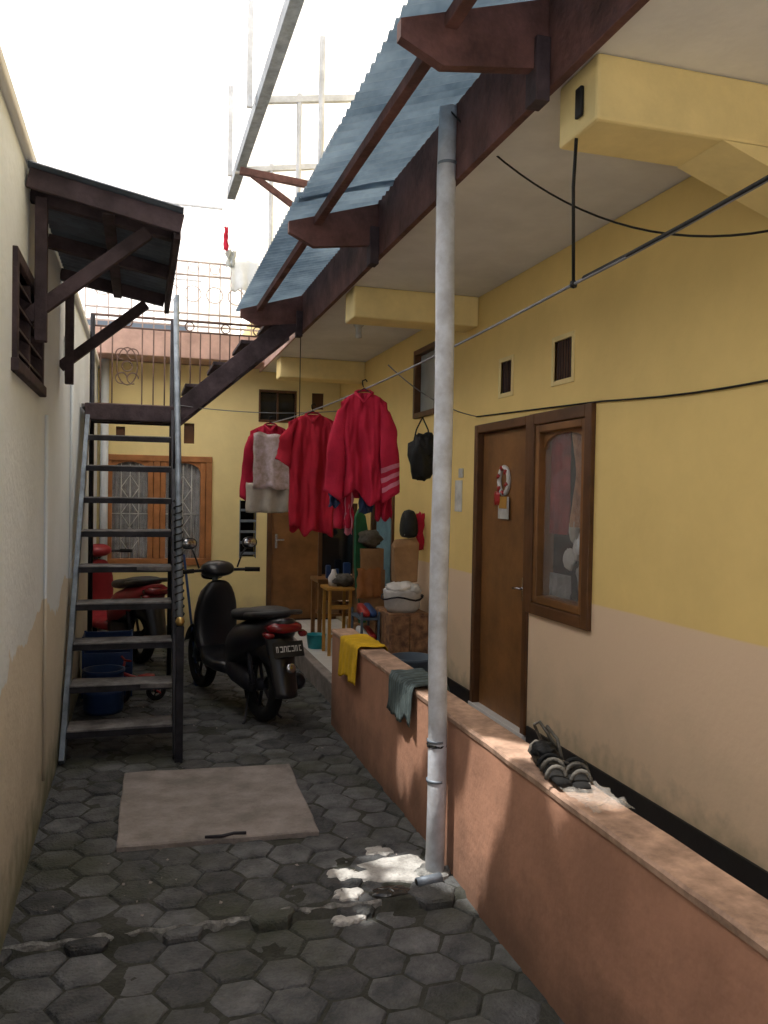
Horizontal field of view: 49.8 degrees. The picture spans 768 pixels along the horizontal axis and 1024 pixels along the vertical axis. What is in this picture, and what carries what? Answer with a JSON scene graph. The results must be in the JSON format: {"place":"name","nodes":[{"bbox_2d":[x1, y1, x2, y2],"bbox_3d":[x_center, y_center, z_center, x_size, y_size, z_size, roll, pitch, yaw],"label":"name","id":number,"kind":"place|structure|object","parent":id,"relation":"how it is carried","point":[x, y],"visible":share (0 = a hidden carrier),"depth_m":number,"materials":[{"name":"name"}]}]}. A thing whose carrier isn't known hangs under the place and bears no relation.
{"place":"outdoors","nodes":[
{"label":"outdoors","id":0,"kind":"place"},
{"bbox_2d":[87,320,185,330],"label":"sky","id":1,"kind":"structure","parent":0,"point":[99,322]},
{"bbox_2d":[259,333,294,371],"bbox_3d":[-1.107,-1.771,8.643,0.018,0.260,2.688,1,1,-16],"label":"fascia board","id":2,"kind":"object","parent":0,"point":[272,357],"visible":0.24,"depth_m":8.74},
{"bbox_2d":[0,638,564,1023],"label":"paved lane","id":3,"kind":"structure","parent":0,"point":[295,999],"depth_m":3.43,"materials":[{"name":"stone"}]},
{"bbox_2d":[82,665,124,715],"bbox_3d":[-2.180,1.383,6.433,0.320,0.330,0.320,1,1,-16],"label":"blue drum","id":4,"kind":"object","parent":3,"relation":"on","point":[102,703],"visible":0.73,"depth_m":6.32,"materials":[{"name":"plastic"}]},
{"bbox_2d":[81,629,132,698],"bbox_3d":[-2.338,1.278,7.010,0.400,0.510,0.324,1,1,-16],"label":"blue crate","id":5,"kind":"object","parent":3,"relation":"on","point":[99,657],"visible":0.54,"depth_m":6.89,"materials":[{"name":"plastic"}]},
{"bbox_2d":[92,544,166,663],"bbox_3d":[-2.811,0.925,8.612,0.712,1.150,1.986,0,2,-44],"label":"scooter","id":6,"kind":"object","parent":3,"relation":"on","point":[153,621],"visible":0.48,"depth_m":8.17,"materials":[{"name":"plastic"}]},
{"bbox_2d":[121,656,165,702],"bbox_3d":[-2.001,1.357,6.686,0.504,0.378,0.212,0,1,-36],"label":"toy tricycle","id":7,"kind":"object","parent":3,"relation":"on","point":[154,697],"visible":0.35,"depth_m":6.73,"materials":[{"name":"plastic"}]},
{"bbox_2d":[58,295,295,764],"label":"steel staircase","id":8,"kind":"structure","parent":3,"relation":"on","point":[248,355],"depth_m":6.21,"materials":[{"name":"grey metal"}]},
{"bbox_2d":[180,338,476,416],"bbox_3d":[-0.522,-1.125,6.449,1.646,1.000,2.014,0,1,-30],"label":"second clothesline","id":9,"kind":"object","parent":8,"relation":"attached to","point":[326,411],"visible":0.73,"depth_m":7.11,"materials":[{"name":"fabric"}]},
{"bbox_2d":[183,554,197,685],"bbox_3d":[-1.696,0.959,7.431,0.248,1.152,0.123,2,2,42],"label":"broom","id":10,"kind":"object","parent":3,"relation":"on","point":[188,597],"visible":0.64,"depth_m":7.43,"materials":[{"name":"brown plastic"}]},
{"bbox_2d":[2,899,381,951],"bbox_3d":[-0.722,1.667,3.309,1.480,0.083,0.066,1,1,-17],"label":"lane step edge","id":11,"kind":"object","parent":3,"relation":"on","point":[211,925],"visible":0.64,"depth_m":3.26,"materials":[{"name":"concrete"}]},
{"bbox_2d":[116,764,318,851],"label":"concrete cover slab","id":12,"kind":"structure","parent":3,"relation":"on","point":[160,809],"depth_m":4.43,"materials":[{"name":"concrete"}]},
{"bbox_2d":[205,831,245,838],"bbox_3d":[-0.779,1.590,4.074,0.204,0.019,0.036,1,1,-21],"label":"iron lifting bar","id":13,"kind":"object","parent":12,"relation":"on","point":[226,834],"visible":1,"depth_m":4.06,"materials":[{"name":"metal"}]},
{"bbox_2d":[182,537,306,723],"bbox_3d":[-1.200,0.894,6.684,0.712,1.349,2.012,0,1,-33],"label":"scooter","id":14,"kind":"object","parent":3,"relation":"on","point":[239,654],"visible":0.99,"depth_m":6.28,"materials":[{"name":"plastic"}]},
{"bbox_2d":[327,846,442,926],"bbox_3d":[-0.073,1.653,3.728,0.688,0.081,0.485,0,2,-40],"label":"cement patch","id":15,"kind":"object","parent":3,"relation":"on","point":[401,868],"visible":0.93,"depth_m":3.71,"materials":[{"name":"concrete"}]},
{"bbox_2d":[413,104,456,880],"bbox_3d":[0.254,-0.055,3.750,0.165,3.522,0.170,2,1,27],"label":"support pole","id":16,"kind":"object","parent":3,"relation":"on","point":[436,743],"visible":0.94,"depth_m":3.71,"materials":[{"name":"metal"}]},
{"bbox_2d":[451,111,767,237],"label":"overhead cable","id":17,"kind":"object","parent":16,"relation":"attached to","point":[615,222],"visible":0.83,"depth_m":3.19,"materials":[{"name":"black rubber"}]},
{"bbox_2d":[331,628,767,1023],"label":"terrace parapet","id":18,"kind":"structure","parent":3,"relation":"on","point":[595,905],"depth_m":2.76,"materials":[{"name":"paint"}]},
{"bbox_2d":[338,634,387,685],"bbox_3d":[-0.150,1.002,5.596,0.240,0.279,0.475,1,1,-16],"label":"yellow towel","id":19,"kind":"object","parent":18,"relation":"on","point":[351,645],"visible":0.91,"depth_m":5.55,"materials":[{"name":"fabric"}]},
{"bbox_2d":[386,668,449,727],"bbox_3d":[0.177,1.002,4.477,0.233,0.237,0.409,1,1,-16],"label":"towel","id":20,"kind":"object","parent":18,"relation":"on","point":[402,684],"visible":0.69,"depth_m":4.44,"materials":[{"name":"fabric"}]},
{"bbox_2d":[528,720,572,768],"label":"sandals","id":21,"kind":"object","parent":18,"relation":"on","point":[539,748],"visible":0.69,"depth_m":3.05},
{"bbox_2d":[536,753,592,791],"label":"grey sandals","id":22,"kind":"object","parent":18,"relation":"on","point":[578,777],"visible":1,"depth_m":2.88,"materials":[{"name":"rubber"}]},
{"bbox_2d":[188,0,407,334],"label":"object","id":23,"kind":"object","parent":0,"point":[321,57],"visible":0.57,"depth_m":7.63,"materials":[{"name":"metal"}]},
{"bbox_2d":[223,226,258,291],"bbox_3d":[-2.018,-2.844,9.209,1.257,0.714,0.107,1,1,-16],"label":"laundry","id":24,"kind":"object","parent":23,"relation":"attached to","point":[243,272],"visible":0.66,"depth_m":9.34,"materials":[{"name":"white fabric"}]},
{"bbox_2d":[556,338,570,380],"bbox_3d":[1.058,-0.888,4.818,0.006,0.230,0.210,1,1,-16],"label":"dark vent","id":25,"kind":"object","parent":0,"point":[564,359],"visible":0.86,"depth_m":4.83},
{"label":"terrace floor","id":26,"kind":"structure","parent":0,"visible":0},
{"bbox_2d":[294,638,331,704],"bbox_3d":[-0.784,1.474,8.153,0.110,0.224,3.987,1,1,-16],"label":"terrace edge","id":27,"kind":"object","parent":26,"relation":"attached to","point":[314,670],"visible":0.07,"depth_m":7.40,"materials":[{"name":"concrete"}]},
{"bbox_2d":[294,619,346,672],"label":"terrace tiles","id":28,"kind":"object","parent":26,"relation":"on","point":[322,657],"visible":0.16,"depth_m":8.73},
{"bbox_2d":[306,632,325,648],"bbox_3d":[-0.679,1.293,8.280,0.210,0.145,0.210,1,1,-16],"label":"teal basket","id":29,"kind":"object","parent":28,"relation":"on","point":[314,640],"visible":0.84,"depth_m":8.20,"materials":[{"name":"plastic"}]},
{"bbox_2d":[310,503,357,632],"bbox_3d":[-0.468,0.634,8.741,0.550,1.450,0.400,1,1,-16],"label":"dressing table","id":30,"kind":"object","parent":28,"relation":"on","point":[336,551],"visible":0.43,"depth_m":8.83,"materials":[{"name":"brown wood"}]},
{"bbox_2d":[320,573,354,655],"bbox_3d":[-0.445,0.983,8.017,0.293,0.784,0.320,1,1,-16],"label":"yellow stool","id":31,"kind":"object","parent":28,"relation":"on","point":[344,582],"visible":0.85,"depth_m":7.91,"materials":[{"name":"wood"}]},
{"bbox_2d":[353,508,367,622],"bbox_3d":[-0.189,0.625,7.947,0.220,1.330,0.032,0,-6,-41],"label":"ironing board","id":32,"kind":"object","parent":28,"relation":"on","point":[360,523],"visible":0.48,"depth_m":7.93,"materials":[{"name":"green fabric"}]},
{"bbox_2d":[351,603,379,641],"bbox_3d":[-0.166,1.097,7.200,0.170,0.600,0.350,1,1,-16],"label":"shoe rack","id":33,"kind":"object","parent":28,"relation":"on","point":[367,612],"visible":0.43,"depth_m":7.09,"materials":[{"name":"grey plastic"}]},
{"bbox_2d":[347,530,384,632],"bbox_3d":[-0.202,0.782,7.822,0.515,1.221,0.622,1,1,-16],"label":"chair","id":34,"kind":"object","parent":28,"relation":"on","point":[370,581],"visible":0.56,"depth_m":7.90,"materials":[{"name":"orange wood"}]},
{"bbox_2d":[375,606,428,653],"bbox_3d":[0.146,1.115,7.076,0.340,0.560,0.465,1,1,-16],"label":"patterned cupboard","id":35,"kind":"object","parent":28,"relation":"on","point":[403,632],"visible":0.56,"depth_m":6.86,"materials":[{"name":"wood"}]},
{"bbox_2d":[381,581,423,612],"bbox_3d":[0.154,0.708,6.997,0.364,0.258,0.365,1,1,-16],"label":"white bundle","id":36,"kind":"object","parent":35,"relation":"on","point":[404,597],"visible":1,"depth_m":6.87,"materials":[{"name":"fabric"}]},
{"bbox_2d":[391,538,418,581],"bbox_3d":[0.174,0.407,7.063,0.229,0.377,0.129,1,1,-16],"label":"cardboard box","id":37,"kind":"object","parent":36,"relation":"on","point":[404,558],"visible":0.96,"depth_m":7.01,"materials":[{"name":"cardboard"}]},
{"bbox_2d":[392,652,427,670],"bbox_3d":[0.213,1.272,6.456,0.350,0.295,0.350,1,1,-16],"label":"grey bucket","id":38,"kind":"object","parent":28,"relation":"on","point":[414,660],"visible":0.21,"depth_m":6.56,"materials":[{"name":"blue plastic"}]},
{"bbox_2d":[468,701,525,740],"bbox_3d":[0.804,1.421,5.664,0.130,0.050,0.900,1,1,-16],"label":"door step","id":39,"kind":"object","parent":26,"relation":"on","point":[499,719],"depth_m":5.60,"materials":[{"name":"concrete"}]},
{"bbox_2d":[526,726,767,899],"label":"skirting","id":40,"kind":"object","parent":26,"relation":"on","point":[741,869],"visible":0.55,"depth_m":3.71,"materials":[{"name":"tile"}]},
{"label":"ground","id":41,"kind":"structure","parent":0,"visible":0},
{"bbox_2d":[0,89,97,953],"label":"lane wall","id":42,"kind":"structure","parent":41,"relation":"on","point":[25,409],"depth_m":3.75,"materials":[{"name":"paint"}]},
{"bbox_2d":[11,245,46,396],"bbox_3d":[-1.587,-0.793,3.600,0.130,0.480,0.960,1,1,-16],"label":"window frame","id":43,"kind":"object","parent":42,"relation":"attached to","point":[21,370],"visible":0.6,"depth_m":3.46,"materials":[{"name":"wood"}]},
{"bbox_2d":[19,283,31,304],"bbox_3d":[-1.582,-0.934,3.598,0.095,0.062,0.810,1,1,-16],"label":"louvre","id":44,"kind":"object","parent":43,"relation":"in","point":[23,295],"visible":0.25,"depth_m":3.47,"materials":[{"name":"brown wood"}]},
{"bbox_2d":[19,305,33,336],"bbox_3d":[-1.584,-0.844,3.599,0.095,0.062,0.810,1,1,-16],"label":"louvre","id":45,"kind":"object","parent":43,"relation":"in","point":[23,316],"visible":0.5,"depth_m":3.51,"materials":[{"name":"brown wood"}]},
{"bbox_2d":[19,328,41,359],"bbox_3d":[-1.585,-0.754,3.601,0.095,0.062,0.810,1,1,-16],"label":"louvre","id":46,"kind":"object","parent":43,"relation":"in","point":[33,351],"visible":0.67,"depth_m":3.58,"materials":[{"name":"brown wood"}]},
{"bbox_2d":[19,351,41,378],"bbox_3d":[-1.587,-0.664,3.603,0.095,0.062,0.810,1,1,-16],"label":"louvre","id":47,"kind":"object","parent":43,"relation":"in","point":[26,361],"visible":0.33,"depth_m":3.58,"materials":[{"name":"brown wood"}]},
{"bbox_2d":[42,415,48,780],"bbox_3d":[-1.756,0.450,4.292,0.017,1.900,0.018,1,1,-16],"label":"conduit","id":48,"kind":"object","parent":42,"relation":"attached to","point":[45,600],"visible":1,"depth_m":4.29,"materials":[{"name":"paint"}]},
{"bbox_2d":[0,45,99,367],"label":"wall coping","id":49,"kind":"object","parent":42,"relation":"on","point":[12,102],"depth_m":3.15,"materials":[{"name":"white paint"}]},
{"bbox_2d":[68,314,74,605],"bbox_3d":[-2.193,-0.390,5.809,0.023,2.100,0.024,1,1,-16],"label":"conduit","id":50,"kind":"object","parent":42,"relation":"attached to","point":[71,486],"visible":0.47,"depth_m":5.81,"materials":[{"name":"paint"}]},
{"bbox_2d":[23,159,183,384],"bbox_3d":[-1.444,-1.125,4.374,0.670,0.736,1.740,1,1,-16],"label":"window awning","id":51,"kind":"object","parent":42,"relation":"attached to","point":[117,242],"depth_m":3.72,"materials":[{"name":"wood"}]},
{"bbox_2d":[96,360,339,637],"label":"front wall","id":52,"kind":"structure","parent":41,"relation":"on","point":[220,437],"depth_m":9.85,"materials":[{"name":"yellow paint"}]},
{"bbox_2d":[99,359,108,630],"bbox_3d":[-3.186,-0.123,9.414,0.086,3.220,0.090,1,1,-16],"label":"drain pipe","id":53,"kind":"object","parent":52,"relation":"attached to","point":[104,444],"visible":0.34,"depth_m":9.37,"materials":[{"name":"plastic"}]},
{"bbox_2d":[99,454,211,564],"bbox_3d":[-2.655,-0.019,9.661,1.260,1.280,0.090,1,1,-16],"label":"window frame","id":54,"kind":"object","parent":52,"relation":"attached to","point":[156,517],"visible":0.76,"depth_m":9.64,"materials":[{"name":"wood"}]},
{"bbox_2d":[111,462,147,557],"bbox_3d":[-2.958,-0.023,9.629,0.420,1.180,0.044,1,1,-16],"label":"lace curtain","id":55,"kind":"object","parent":54,"relation":"hanging from","point":[142,484],"visible":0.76,"depth_m":9.63,"materials":[{"name":"fabric"}]},
{"bbox_2d":[112,463,199,557],"bbox_3d":[-2.656,-0.009,9.665,0.990,1.100,0.013,1,1,-16],"label":"window grille","id":56,"kind":"object","parent":54,"relation":"attached to","point":[138,513],"depth_m":9.60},
{"bbox_2d":[165,463,199,557],"bbox_3d":[-2.383,-0.017,9.798,0.420,1.180,0.044,1,1,-16],"label":"lace curtain","id":57,"kind":"object","parent":54,"relation":"hanging from","point":[192,530],"visible":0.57,"depth_m":9.82,"materials":[{"name":"fabric"}]},
{"bbox_2d":[89,325,264,368],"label":"balcony slab","id":58,"kind":"structure","parent":52,"relation":"on","point":[126,337],"depth_m":9.25,"materials":[{"name":"paint"}]},
{"bbox_2d":[84,259,258,334],"bbox_3d":[-2.309,-2.421,9.265,1.963,0.811,0.030,1,1,-16],"label":"balcony railing","id":59,"kind":"object","parent":58,"relation":"on","point":[198,326],"visible":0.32,"depth_m":9.31,"materials":[{"name":"metal"}]},
{"bbox_2d":[116,393,322,443],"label":"vents","id":60,"kind":"object","parent":52,"relation":"attached to","point":[317,399],"visible":0.93,"depth_m":9.78,"materials":[{"name":"brown wood"}]},
{"bbox_2d":[239,500,255,557],"bbox_3d":[-1.643,0.203,9.970,0.200,0.700,0.060,1,1,-16],"label":"louvre","id":61,"kind":"object","parent":52,"relation":"attached to","point":[240,542],"visible":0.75,"depth_m":9.95,"materials":[{"name":"grey metal"}]},
{"bbox_2d":[258,389,296,422],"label":"window frame","id":62,"kind":"object","parent":52,"relation":"attached to","point":[277,402],"visible":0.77,"depth_m":10.02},
{"bbox_2d":[260,392,294,420],"bbox_3d":[-1.298,-1.279,10.056,0.420,0.330,0.005,1,1,-16],"label":"window glass","id":63,"kind":"object","parent":62,"relation":"in","point":[286,405],"visible":0.86,"depth_m":10.05,"materials":[{"name":"glass"}]},
{"bbox_2d":[266,513,335,618],"bbox_3d":[-1.007,0.320,10.159,0.870,2.000,0.080,1,1,-16],"label":"door frame","id":64,"kind":"object","parent":52,"relation":"attached to","point":[269,559],"visible":0.14,"depth_m":10.01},
{"bbox_2d":[271,512,327,618],"bbox_3d":[-1.011,0.346,10.172,0.744,1.927,0.035,1,1,-16],"label":"door leaf","id":65,"kind":"object","parent":64,"relation":"in","point":[294,566],"visible":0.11,"depth_m":10.13,"materials":[{"name":"wood"}]},
{"bbox_2d":[152,462,327,619],"bbox_3d":[-2.107,-0.084,10.352,3.000,3.100,0.050,1,1,-16],"label":"dark interior","id":66,"kind":"object","parent":41,"relation":"on","point":[244,515],"depth_m":10.44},
{"bbox_2d":[336,176,767,870],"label":"ground floor wall","id":67,"kind":"structure","parent":41,"relation":"on","point":[652,684],"depth_m":3.94,"materials":[{"name":"yellow paint"}]},
{"bbox_2d":[370,496,394,582],"bbox_3d":[0.017,0.360,8.377,0.110,2.030,0.800,1,1,-16],"label":"side door frame","id":68,"kind":"object","parent":67,"relation":"attached to","point":[373,524],"visible":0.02,"depth_m":8.00,"materials":[{"name":"brown wood"}]},
{"bbox_2d":[376,517,390,585],"bbox_3d":[0.031,0.384,8.381,0.040,1.962,0.684,1,1,-16],"label":"side door leaf","id":69,"kind":"object","parent":68,"relation":"attached to","point":[383,528],"visible":0.06,"depth_m":8.34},
{"bbox_2d":[399,510,424,549],"bbox_3d":[0.219,0.153,7.081,0.188,0.350,0.194,2,2,44],"label":"backpack","id":70,"kind":"object","parent":67,"relation":"hanging from","point":[412,524],"visible":1,"depth_m":7.02,"materials":[{"name":"black fabric"}]},
{"bbox_2d":[407,417,433,480],"bbox_3d":[0.310,-0.507,6.695,0.251,0.520,0.151,1,1,-16],"label":"hanging black bag","id":71,"kind":"object","parent":67,"relation":"hanging from","point":[420,452],"visible":0.93,"depth_m":6.65,"materials":[{"name":"fabric"}]},
{"bbox_2d":[413,341,434,418],"bbox_3d":[0.400,-1.123,7.116,0.120,0.600,0.600,1,1,-16],"label":"transom window frame","id":72,"kind":"object","parent":67,"relation":"attached to","point":[418,354],"visible":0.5,"depth_m":7.35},
{"bbox_2d":[420,350,434,411],"bbox_3d":[0.402,-1.122,7.116,0.005,0.540,0.540,1,1,-16],"label":"transom pane","id":73,"kind":"object","parent":72,"relation":"in","point":[427,379],"visible":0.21,"depth_m":7.19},
{"bbox_2d":[447,677,469,703],"bbox_3d":[0.355,1.352,7.042,0.015,0.115,1.960,1,1,-16],"label":"skirting","id":74,"kind":"object","parent":67,"relation":"attached to","point":[461,692],"visible":0.24,"depth_m":6.30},
{"bbox_2d":[455,480,462,511],"bbox_3d":[0.573,-0.123,6.369,0.005,0.240,0.140,1,1,-16],"label":"wall notice","id":75,"kind":"object","parent":67,"relation":"attached to","point":[458,495],"depth_m":6.36,"materials":[{"name":"paper"}]},
{"bbox_2d":[469,415,528,735],"bbox_3d":[0.821,0.399,5.642,0.110,2.035,0.900,1,1,-16],"label":"front door frame","id":76,"kind":"object","parent":67,"relation":"attached to","point":[481,430],"visible":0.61,"depth_m":6.00,"materials":[{"name":"brown wood"}]},
{"bbox_2d":[479,427,525,727],"bbox_3d":[0.835,0.425,5.647,0.040,1.962,0.774,1,1,-16],"label":"front door leaf","id":77,"kind":"object","parent":76,"relation":"attached to","point":[501,624],"visible":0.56,"depth_m":5.66,"materials":[{"name":"brown wood"}]},
{"bbox_2d":[494,465,510,518],"bbox_3d":[0.801,-0.137,5.645,0.045,0.366,0.224,1,1,-16],"label":"door ornament","id":78,"kind":"object","parent":77,"relation":"attached to","point":[501,503],"depth_m":5.61,"materials":[{"name":"white fabric"}]},
{"bbox_2d":[498,354,513,398],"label":"vent trim","id":79,"kind":"structure","parent":67,"relation":"attached to","point":[501,361],"depth_m":5.55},
{"bbox_2d":[503,360,510,392],"bbox_3d":[0.830,-0.907,5.564,0.006,0.210,0.125,1,1,-16],"label":"vent mesh","id":80,"kind":"object","parent":79,"relation":"in","point":[505,386],"visible":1,"depth_m":5.57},
{"bbox_2d":[262,0,767,371],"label":"floor slab","id":81,"kind":"structure","parent":67,"relation":"on","point":[510,223],"depth_m":3.92,"materials":[{"name":"paint"}]},
{"bbox_2d":[276,357,364,383],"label":"ceiling beam","id":82,"kind":"structure","parent":81,"relation":"attached to","point":[331,371],"depth_m":8.95,"materials":[{"name":"yellow paint"}]},
{"bbox_2d":[345,286,478,332],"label":"ceiling beam","id":83,"kind":"structure","parent":81,"relation":"attached to","point":[371,306],"depth_m":5.88,"materials":[{"name":"yellow paint"}]},
{"bbox_2d":[302,0,649,333],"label":"fascia board","id":84,"kind":"object","parent":81,"relation":"attached to","point":[493,113],"visible":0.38,"depth_m":3.49,"materials":[{"name":"brown wood"}]},
{"bbox_2d":[236,0,550,337],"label":"corrugated awning","id":85,"kind":"object","parent":84,"relation":"attached to","point":[432,56],"visible":0.94,"depth_m":3.61,"materials":[{"name":"corrugated metal"},{"name":"dark wood"}]},
{"bbox_2d":[559,54,767,166],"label":"ceiling beam","id":86,"kind":"structure","parent":81,"relation":"attached to","point":[637,110],"depth_m":2.80,"materials":[{"name":"yellow paint"}]},
{"bbox_2d":[272,138,767,422],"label":"clothesline","id":87,"kind":"object","parent":86,"relation":"attached to","point":[715,207],"visible":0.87,"depth_m":2.80,"materials":[{"name":"grey metal"}]},
{"bbox_2d":[239,416,285,500],"bbox_3d":[-1.145,-0.502,8.354,0.609,0.935,0.177,1,1,-6],"label":"red shirt","id":88,"kind":"object","parent":87,"relation":"hanging from","point":[248,459],"visible":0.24,"depth_m":8.29,"materials":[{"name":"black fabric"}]},
{"bbox_2d":[245,432,288,512],"bbox_3d":[-1.099,-0.388,8.191,0.542,0.803,0.131,1,1,-4],"label":"patterned towel","id":89,"kind":"object","parent":87,"relation":"hanging from","point":[267,490],"visible":0.74,"depth_m":8.18,"materials":[{"name":"fabric"}]},
{"bbox_2d":[275,403,333,536],"bbox_3d":[-0.601,-0.346,6.852,0.604,1.105,0.181,1,1,-4],"label":"red shirt","id":90,"kind":"object","parent":87,"relation":"hanging from","point":[302,448],"visible":0.88,"depth_m":6.82,"materials":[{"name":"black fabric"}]},
{"bbox_2d":[323,379,399,534],"bbox_3d":[-0.149,-0.369,5.602,0.519,1.062,0.184,1,1,-2],"label":"red shirt","id":91,"kind":"object","parent":87,"relation":"hanging from","point":[363,464],"visible":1,"depth_m":5.56,"materials":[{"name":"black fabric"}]},
{"bbox_2d":[575,85,583,119],"bbox_3d":[0.657,-1.377,2.785,0.013,0.100,0.040,1,1,-16],"label":"beam socket","id":92,"kind":"object","parent":86,"relation":"attached to","point":[579,97],"visible":1,"depth_m":2.77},
{"bbox_2d":[525,403,595,630],"bbox_3d":[1.057,0.020,4.839,0.120,1.235,0.746,1,1,-16],"label":"front window frame","id":93,"kind":"object","parent":67,"relation":"attached to","point":[582,620],"visible":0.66,"depth_m":4.55,"materials":[{"name":"brown wood"}]},
{"bbox_2d":[532,418,584,614],"bbox_3d":[1.068,0.020,4.844,0.120,1.089,0.602,1,1,-16],"label":"front window sash frame","id":94,"kind":"object","parent":93,"relation":"attached to","point":[543,549],"visible":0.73,"depth_m":5.08,"materials":[{"name":"brown wood"}]},
{"bbox_2d":[549,432,570,534],"bbox_3d":[1.062,-0.191,4.989,0.037,0.650,0.220,1,1,-16],"label":"red curtain window","id":95,"kind":"structure","parent":94,"relation":"attached to","point":[560,499],"depth_m":4.97,"materials":[{"name":"fabric"}]},
{"bbox_2d":[549,572,571,599],"bbox_3d":[1.060,0.444,5.005,0.032,0.140,0.260,1,1,-16],"label":"window curtain","id":96,"kind":"object","parent":94,"relation":"attached to","point":[559,585],"depth_m":5.00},
{"bbox_2d":[544,428,581,449],"bbox_3d":[1.069,-0.428,4.832,0.030,0.102,0.510,1,1,-16],"label":"front window arch","id":97,"kind":"structure","parent":94,"relation":"attached to","point":[549,437],"depth_m":4.99,"materials":[{"name":"brown wood"}]},
{"bbox_2d":[563,548,576,570],"bbox_3d":[1.099,0.281,4.901,0.070,0.138,0.140,1,1,-16],"label":"window shelf item","id":98,"kind":"object","parent":94,"relation":"attached to","point":[569,561],"depth_m":4.87,"materials":[{"name":"paper"}]},
{"bbox_2d":[566,432,578,601],"bbox_3d":[1.332,0.041,4.876,0.010,1.400,1.000,1,1,-16],"label":"window interior","id":99,"kind":"object","parent":94,"relation":"in","point":[574,589],"depth_m":5.29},
{"bbox_2d":[569,522,579,542],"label":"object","id":100,"kind":"structure","parent":94,"relation":"attached to","point":[574,532],"depth_m":4.82,"materials":[{"name":"beige fabric"}]},
{"bbox_2d":[569,432,581,527],"bbox_3d":[1.130,-0.210,4.742,0.043,0.600,0.210,1,1,-16],"label":"curtain","id":101,"kind":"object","parent":94,"relation":"attached to","point":[575,508],"depth_m":4.77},
{"bbox_2d":[551,330,575,386],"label":"vent trim","id":102,"kind":"structure","parent":67,"relation":"attached to","point":[562,337],"depth_m":4.82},
{"bbox_2d":[557,337,571,379],"bbox_3d":[1.050,-0.888,4.816,0.006,0.230,0.154,1,1,-16],"label":"vent mesh","id":103,"kind":"object","parent":102,"relation":"in","point":[563,359],"visible":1,"depth_m":4.83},
{"bbox_2d":[477,379,767,416],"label":"wall cable","id":104,"kind":"object","parent":67,"relation":"attached to","point":[723,388],"depth_m":3.98,"materials":[{"name":"black rubber"}]},
{"bbox_2d":[677,140,767,217],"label":"beam haunch","id":105,"kind":"object","parent":67,"relation":"attached to","point":[728,168],"visible":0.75,"depth_m":2.99,"materials":[{"name":"yellow paint"}]},
{"bbox_2d":[553,534,566,574],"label":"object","id":106,"kind":"object","parent":41,"relation":"on","point":[560,544],"depth_m":6.68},
{"bbox_3d":[-4.163,-1.421,4.213,4.360,0.080,11.500,1,1,-16],"label":"roof terrace","id":107,"kind":"object","parent":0,"visible":0},
{"bbox_2d":[227,0,253,176],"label":"struts","id":108,"kind":"object","parent":107,"relation":"on","point":[249,73],"visible":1,"depth_m":7.47,"materials":[{"name":"metal"}]},
{"bbox_2d":[166,201,222,281],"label":"purlins","id":109,"kind":"object","parent":108,"relation":"on","point":[198,206],"depth_m":12.92,"materials":[{"name":"metal"}]},
{"bbox_2d":[0,0,283,324],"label":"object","id":110,"kind":"object","parent":109,"relation":"on","point":[131,95],"visible":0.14,"depth_m":9.32,"materials":[{"name":"white"}]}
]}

